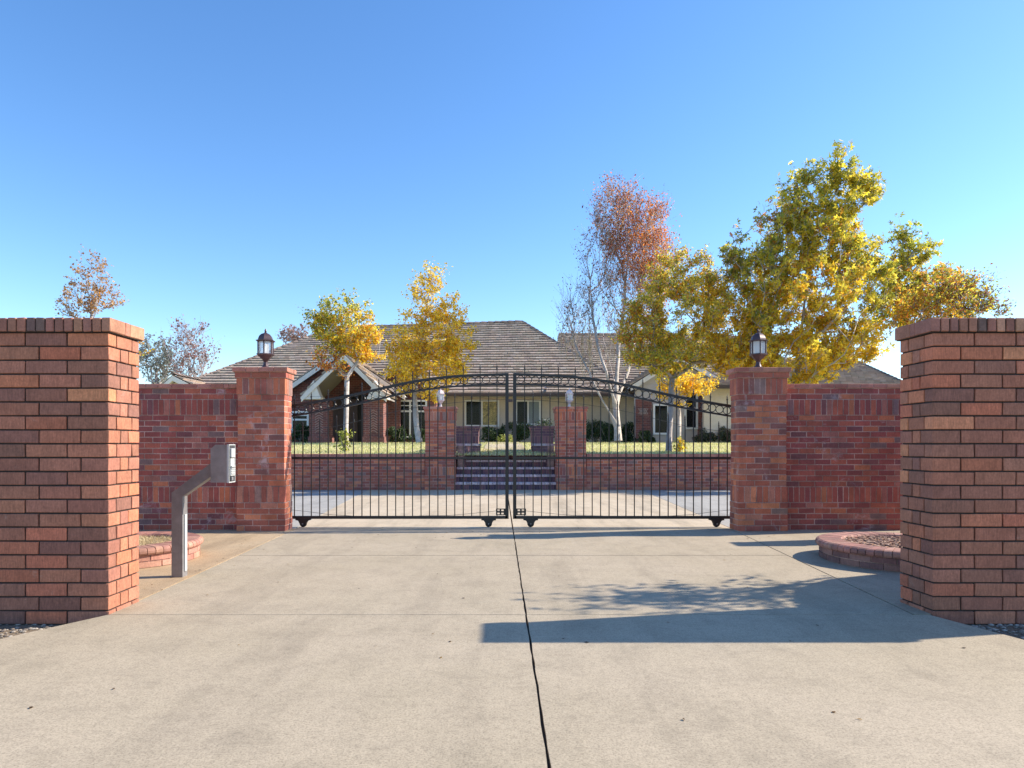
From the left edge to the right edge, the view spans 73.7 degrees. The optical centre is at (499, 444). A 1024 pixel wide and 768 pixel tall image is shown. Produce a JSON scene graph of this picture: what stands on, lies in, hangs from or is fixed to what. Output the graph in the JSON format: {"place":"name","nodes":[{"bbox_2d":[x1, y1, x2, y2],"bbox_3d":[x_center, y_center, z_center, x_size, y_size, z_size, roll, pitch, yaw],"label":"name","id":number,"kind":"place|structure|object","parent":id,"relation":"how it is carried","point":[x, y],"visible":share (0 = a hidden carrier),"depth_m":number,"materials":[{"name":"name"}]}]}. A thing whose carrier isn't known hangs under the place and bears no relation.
{"place":"outdoors","nodes":[
{"label":"outdoors","id":0,"kind":"place"},
{"bbox_2d":[139,534,170,545],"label":"dry grass","id":1,"kind":"structure","parent":0,"point":[149,540],"depth_m":7.60,"materials":[{"name":"plant"}]},
{"bbox_2d":[484,442,525,450],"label":"garden path","id":2,"kind":"structure","parent":0,"point":[501,446],"depth_m":22.73,"materials":[{"name":"beige stone"}]},
{"bbox_2d":[291,441,730,455],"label":"lawn","id":3,"kind":"structure","parent":0,"point":[516,453],"depth_m":22.14,"materials":[{"name":"green plant"}]},
{"bbox_2d":[53,244,154,355],"bbox_3d":[-12.921,-2.845,22.037,2.962,7.120,1.807,0,0,0],"label":"young tree","id":4,"kind":"object","parent":3,"relation":"on","point":[92,304],"visible":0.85,"depth_m":21.88,"materials":[{"name":"red plant"}]},
{"bbox_2d":[137,331,186,383],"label":"bare tree","id":5,"kind":"object","parent":3,"relation":"on","point":[157,365],"visible":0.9,"depth_m":59.64,"materials":[{"name":"grey plant"}]},
{"bbox_2d":[159,313,222,376],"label":"bare tree","id":6,"kind":"object","parent":3,"relation":"on","point":[203,357],"visible":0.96,"depth_m":57.45,"materials":[{"name":"brown plant"}]},
{"bbox_2d":[275,320,311,344],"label":"bare tree","id":7,"kind":"object","parent":3,"relation":"on","point":[293,336],"visible":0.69,"depth_m":63.44,"materials":[{"name":"brown plant"}]},
{"bbox_2d":[291,422,308,442],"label":"shrub","id":8,"kind":"object","parent":3,"relation":"on","point":[298,431],"visible":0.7,"depth_m":29.39,"materials":[{"name":"green plant"}]},
{"bbox_2d":[297,287,388,450],"bbox_3d":[-4.720,-2.239,20.357,2.714,4.883,1.818,0,0,0],"label":"young tree","id":9,"kind":"object","parent":3,"relation":"on","point":[329,321],"visible":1,"depth_m":20.27,"materials":[{"name":"yellow plant"}]},
{"bbox_2d":[333,428,355,451],"bbox_3d":[-4.610,-0.128,20.339,0.586,0.739,0.458,0,0,19],"label":"shrub","id":10,"kind":"object","parent":3,"relation":"on","point":[342,436],"visible":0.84,"depth_m":20.27,"materials":[{"name":"green plant"}]},
{"bbox_2d":[386,426,411,442],"bbox_3d":[-4.449,-0.416,29.573,1.012,0.839,1.041,0,0,43],"label":"shrub","id":11,"kind":"object","parent":3,"relation":"on","point":[399,433],"visible":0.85,"depth_m":29.42,"materials":[{"name":"green plant"}]},
{"bbox_2d":[411,428,424,442],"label":"shrub","id":12,"kind":"object","parent":3,"relation":"on","point":[423,435],"visible":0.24,"depth_m":29.78,"materials":[{"name":"green plant"}]},
{"bbox_2d":[378,256,480,442],"bbox_3d":[-2.759,-3.752,26.895,3.798,7.344,3.462,0,0,-24],"label":"yellow tree","id":13,"kind":"object","parent":3,"relation":"on","point":[410,360],"visible":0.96,"depth_m":26.70,"materials":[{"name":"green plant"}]},
{"bbox_2d":[456,426,479,450],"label":"step pillar","id":14,"kind":"structure","parent":3,"relation":"on","point":[467,434],"depth_m":20.74,"materials":[{"name":"brick"}]},
{"bbox_2d":[481,426,504,441],"bbox_3d":[-0.298,-0.470,32.423,1.458,0.880,1.189,0,0,0],"label":"shrub","id":15,"kind":"object","parent":3,"relation":"on","point":[494,432],"visible":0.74,"depth_m":32.35,"materials":[{"name":"green plant"}]},
{"bbox_2d":[495,434,512,441],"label":"shrub","id":16,"kind":"object","parent":3,"relation":"on","point":[502,438],"visible":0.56,"depth_m":30.94,"materials":[{"name":"green plant"}]},
{"bbox_2d":[501,421,531,441],"bbox_3d":[0.841,-0.598,32.548,1.651,1.144,1.126,0,0,31],"label":"shrub","id":17,"kind":"object","parent":3,"relation":"on","point":[520,432],"visible":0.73,"depth_m":32.36,"materials":[{"name":"green plant"}]},
{"bbox_2d":[161,320,900,443],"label":"brick house","id":18,"kind":"structure","parent":3,"relation":"on","point":[510,347],"depth_m":33.85,"materials":[{"name":"tile"}]},
{"bbox_2d":[291,411,308,438],"bbox_3d":[-9.061,-0.877,30.901,0.817,1.271,0.073,0,0,0],"label":"window","id":19,"kind":"structure","parent":18,"relation":"in","point":[303,418],"depth_m":30.88,"materials":[{"name":"grey"}]},
{"bbox_2d":[333,399,357,442],"bbox_3d":[-6.993,-1.060,30.850,1.100,2.000,0.099,0,0,0],"label":"front door","id":20,"kind":"structure","parent":18,"relation":"in","point":[339,412],"depth_m":30.84,"materials":[{"name":"brown wood"}]},
{"bbox_2d":[401,400,426,437],"bbox_3d":[-4.135,-1.184,31.401,1.568,1.752,0.073,0,0,0],"label":"window","id":21,"kind":"structure","parent":18,"relation":"in","point":[408,403],"depth_m":31.44,"materials":[{"name":"grey"}]},
{"bbox_2d":[465,400,498,426],"bbox_3d":[-0.896,-1.561,33.921,1.727,1.328,0.073,0,0,0],"label":"window","id":22,"kind":"structure","parent":18,"relation":"in","point":[493,404],"depth_m":33.95,"materials":[{"name":"grey"}]},
{"bbox_2d":[516,400,540,424],"bbox_3d":[1.395,-1.594,33.921,1.262,1.262,0.073,0,0,0],"label":"window","id":23,"kind":"structure","parent":18,"relation":"in","point":[519,403],"depth_m":33.95,"materials":[{"name":"grey"}]},
{"bbox_2d":[653,404,667,434],"bbox_3d":[7.294,-1.150,30.912,0.726,1.392,0.073,0,0,0],"label":"window","id":24,"kind":"structure","parent":18,"relation":"in","point":[663,408],"depth_m":30.95,"materials":[{"name":"grey"}]},
{"bbox_2d":[684,391,697,428],"bbox_3d":[8.655,-1.574,30.912,0.605,1.755,0.073,0,0,0],"label":"window","id":25,"kind":"structure","parent":18,"relation":"in","point":[688,413],"depth_m":30.95,"materials":[{"name":"grey"}]},
{"bbox_2d":[529,426,554,450],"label":"step pillar","id":26,"kind":"structure","parent":3,"relation":"on","point":[547,434],"depth_m":20.74,"materials":[{"name":"brick"}]},
{"bbox_2d":[529,418,554,437],"bbox_3d":[2.023,-0.651,31.992,1.264,1.219,0.898,0,0,23],"label":"rose bush","id":27,"kind":"object","parent":3,"relation":"on","point":[543,422],"visible":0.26,"depth_m":31.91,"materials":[{"name":"green plant"}]},
{"bbox_2d":[586,418,606,441],"bbox_3d":[4.451,-0.624,31.991,1.266,1.237,1.257,0,0,0],"label":"shrub","id":28,"kind":"object","parent":3,"relation":"on","point":[596,430],"visible":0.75,"depth_m":31.79,"materials":[{"name":"green plant"}]},
{"bbox_2d":[599,423,613,442],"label":"shrub","id":29,"kind":"object","parent":3,"relation":"on","point":[605,435],"visible":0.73,"depth_m":31.34,"materials":[{"name":"green plant"}]},
{"bbox_2d":[551,169,689,440],"bbox_3d":[4.890,-5.704,28.292,5.816,11.098,3.486,0,0,0],"label":"red tree","id":30,"kind":"object","parent":3,"relation":"on","point":[617,243],"visible":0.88,"depth_m":27.81,"materials":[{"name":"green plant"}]},
{"bbox_2d":[621,421,633,442],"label":"shrub","id":31,"kind":"object","parent":3,"relation":"on","point":[630,431],"visible":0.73,"depth_m":31.78,"materials":[{"name":"green plant"}]},
{"bbox_2d":[633,430,655,442],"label":"shrub","id":32,"kind":"object","parent":3,"relation":"on","point":[647,436],"visible":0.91,"depth_m":29.91,"materials":[{"name":"green plant"}]},
{"bbox_2d":[673,436,686,451],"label":"shrub","id":33,"kind":"object","parent":3,"relation":"on","point":[680,447],"visible":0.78,"depth_m":20.47,"materials":[{"name":"yellow plant"}]},
{"bbox_2d":[608,242,753,450],"bbox_3d":[5.664,-2.941,20.600,4.039,6.293,3.716,0,0,41],"label":"broad tree","id":34,"kind":"object","parent":3,"relation":"on","point":[663,348],"visible":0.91,"depth_m":20.28,"materials":[{"name":"yellow plant"}]},
{"bbox_2d":[651,364,720,439],"bbox_3d":[7.414,-1.688,27.536,2.894,3.245,2.075,0,0,0],"label":"pale sapling","id":35,"kind":"object","parent":3,"relation":"on","point":[687,387],"visible":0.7,"depth_m":27.42,"materials":[{"name":"yellow plant"}]},
{"bbox_2d":[692,428,724,442],"bbox_3d":[8.975,-0.372,29.621,1.362,0.756,1.004,0,0,0],"label":"shrub","id":36,"kind":"object","parent":3,"relation":"on","point":[705,436],"visible":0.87,"depth_m":29.32,"materials":[{"name":"green plant"}]},
{"bbox_2d":[717,426,730,442],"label":"shrub","id":37,"kind":"object","parent":3,"relation":"on","point":[723,431],"visible":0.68,"depth_m":29.25,"materials":[{"name":"green plant"}]},
{"bbox_2d":[718,139,902,383],"bbox_3d":[9.053,-4.116,20.043,4.311,9.536,4.082,0,0,43],"label":"sycamore","id":38,"kind":"object","parent":3,"relation":"on","point":[805,348],"visible":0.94,"depth_m":19.68,"materials":[{"name":"yellow plant"}]},
{"bbox_2d":[871,211,963,329],"bbox_3d":[12.729,-3.210,20.984,2.874,7.797,1.784,0,0,0],"label":"sycamore","id":39,"kind":"object","parent":3,"relation":"on","point":[906,260],"visible":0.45,"depth_m":20.82,"materials":[{"name":"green plant"}]},
{"bbox_2d":[883,263,1016,330],"bbox_3d":[12.530,-2.046,19.126,3.181,6.074,2.342,0,0,-21],"label":"crape myrtle","id":40,"kind":"object","parent":3,"relation":"on","point":[954,294],"visible":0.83,"depth_m":18.80,"materials":[{"name":"yellow plant"}]},
{"bbox_2d":[292,490,730,528],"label":"courtyard asphalt","id":41,"kind":"structure","parent":0,"point":[663,496],"depth_m":15.20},
{"bbox_2d":[0,529,1023,767],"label":"driveway","id":42,"kind":"structure","parent":0,"point":[326,663],"depth_m":3.87,"materials":[{"name":"concrete"}]},
{"bbox_2d":[0,317,143,623],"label":"brick wall","id":43,"kind":"structure","parent":42,"relation":"on","point":[69,471],"depth_m":4.98,"materials":[{"name":"red brick"}]},
{"bbox_2d":[137,531,203,568],"bbox_3d":[-4.080,1.141,7.400,1.589,0.217,1.590,0,0,0],"label":"round planter","id":44,"kind":"object","parent":42,"relation":"on","point":[155,555],"visible":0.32,"depth_m":7.03,"materials":[{"name":"red brick"}]},
{"bbox_2d":[137,384,237,529],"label":"boundary wall","id":45,"kind":"structure","parent":42,"relation":"on","point":[184,429],"depth_m":9.92,"materials":[{"name":"red brick"}]},
{"bbox_2d":[171,444,234,576],"bbox_3d":[-2.784,0.619,6.410,0.572,1.243,0.152,0,0,0],"label":"keypad post","id":46,"kind":"object","parent":42,"relation":"on","point":[220,468],"visible":1,"depth_m":6.38,"materials":[{"name":"metal"}]},
{"bbox_2d":[232,367,295,530],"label":"brick pillar","id":47,"kind":"structure","parent":42,"relation":"on","point":[264,490],"depth_m":9.77,"materials":[{"name":"red brick"}]},
{"bbox_2d":[256,329,274,366],"bbox_3d":[-3.410,-1.397,9.930,0.260,0.581,0.281,0,0,0],"label":"pillar lantern","id":48,"kind":"object","parent":47,"relation":"on","point":[265,347],"visible":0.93,"depth_m":9.86,"materials":[{"name":"brown metal"}]},
{"bbox_2d":[29,493,965,719],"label":"fallen leaves","id":49,"kind":"object","parent":42,"relation":"on","point":[450,641],"visible":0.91,"depth_m":5.84,"materials":[{"name":"brown plant"}]},
{"bbox_2d":[513,531,549,767],"bbox_3d":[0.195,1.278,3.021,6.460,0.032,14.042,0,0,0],"label":"driveway joint","id":50,"kind":"object","parent":42,"relation":"on","point":[543,733],"visible":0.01,"depth_m":3.65,"materials":[{"name":"black"}]},
{"bbox_2d":[726,367,791,530],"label":"brick pillar","id":51,"kind":"structure","parent":42,"relation":"on","point":[758,494],"depth_m":9.77,"materials":[{"name":"red brick"}]},
{"bbox_2d":[748,329,767,366],"bbox_3d":[3.755,-1.397,9.930,0.258,0.581,0.281,0,0,0],"label":"pillar lantern","id":52,"kind":"object","parent":51,"relation":"on","point":[758,347],"visible":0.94,"depth_m":9.86,"materials":[{"name":"brown metal"}]},
{"bbox_2d":[786,384,902,529],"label":"boundary wall","id":53,"kind":"structure","parent":42,"relation":"on","point":[843,463],"depth_m":9.92,"materials":[{"name":"red brick"}]},
{"bbox_2d":[815,532,902,571],"bbox_3d":[4.300,1.142,7.320,1.670,0.217,1.668,0,0,0],"label":"round planter","id":54,"kind":"object","parent":42,"relation":"on","point":[835,547],"visible":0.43,"depth_m":6.97,"materials":[{"name":"red brick"}]},
{"bbox_2d":[895,317,1023,623],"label":"brick pillar","id":55,"kind":"structure","parent":42,"relation":"on","point":[962,472],"depth_m":4.98,"materials":[{"name":"red brick"}]},
{"bbox_2d":[0,456,1023,639],"bbox_3d":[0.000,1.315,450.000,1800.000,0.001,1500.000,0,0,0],"label":"ground","id":56,"kind":"structure","parent":0,"point":[38,626],"depth_m":4.91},
{"bbox_2d":[291,454,424,489],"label":"retaining wall","id":57,"kind":"structure","parent":56,"relation":"on","point":[357,474],"depth_m":18.72,"materials":[{"name":"brick"}]},
{"bbox_2d":[0,623,1023,638],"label":"gravel","id":58,"kind":"structure","parent":56,"relation":"on","point":[1021,630],"depth_m":4.86,"materials":[{"name":"grey gravel"}]},
{"bbox_2d":[586,454,730,489],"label":"retaining wall","id":59,"kind":"structure","parent":56,"relation":"on","point":[663,474],"depth_m":18.72,"materials":[{"name":"brick"}]},
{"bbox_2d":[0,0,1023,383],"label":"sky","id":60,"kind":"structure","parent":0,"point":[237,164],"materials":[{"name":"blue"}]},
{"bbox_2d":[296,490,729,528],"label":"courtyard paving","id":61,"kind":"structure","parent":0,"point":[549,500],"depth_m":12.86,"materials":[{"name":"concrete"}]},
{"bbox_2d":[291,366,512,526],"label":"driveway gate","id":62,"kind":"structure","parent":61,"relation":"on","point":[302,520],"depth_m":10.27,"materials":[{"name":"black metal"}]},
{"bbox_2d":[423,406,457,489],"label":"brick pillar","id":63,"kind":"structure","parent":61,"relation":"on","point":[441,447],"depth_m":18.70,"materials":[{"name":"red brick"}]},
{"bbox_2d":[436,389,444,406],"bbox_3d":[-1.660,-1.318,19.100,0.229,0.544,0.264,0,0,0],"label":"pillar lantern","id":64,"kind":"object","parent":63,"relation":"on","point":[440,393],"visible":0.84,"depth_m":19.04,"materials":[{"name":"white metal"}]},
{"bbox_2d":[455,454,555,489],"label":"entrance steps","id":65,"kind":"structure","parent":61,"relation":"on","point":[497,475],"depth_m":19.22,"materials":[{"name":"brick"}]},
{"bbox_2d":[456,444,481,466],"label":"step cheek wall","id":66,"kind":"structure","parent":65,"relation":"on","point":[467,447],"depth_m":19.56,"materials":[{"name":"brick"}]},
{"bbox_2d":[532,444,554,466],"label":"step cheek wall","id":67,"kind":"structure","parent":65,"relation":"on","point":[548,448],"depth_m":19.52,"materials":[{"name":"brick"}]},
{"bbox_2d":[553,406,587,489],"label":"brick pillar","id":68,"kind":"structure","parent":61,"relation":"on","point":[570,447],"depth_m":18.70,"materials":[{"name":"red brick"}]},
{"bbox_2d":[565,388,573,406],"bbox_3d":[1.940,-1.318,19.100,0.229,0.544,0.264,0,0,0],"label":"pillar lantern","id":69,"kind":"object","parent":68,"relation":"on","point":[569,393],"visible":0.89,"depth_m":19.03,"materials":[{"name":"white metal"}]},
{"bbox_2d":[513,364,730,526],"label":"driveway gate","id":70,"kind":"structure","parent":61,"relation":"on","point":[715,520],"depth_m":10.27,"materials":[{"name":"black metal"}]},
{"bbox_2d":[842,535,902,547],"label":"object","id":71,"kind":"object","parent":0,"point":[886,541],"visible":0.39,"depth_m":7.46,"materials":[{"name":"beige gravel"}]}
]}

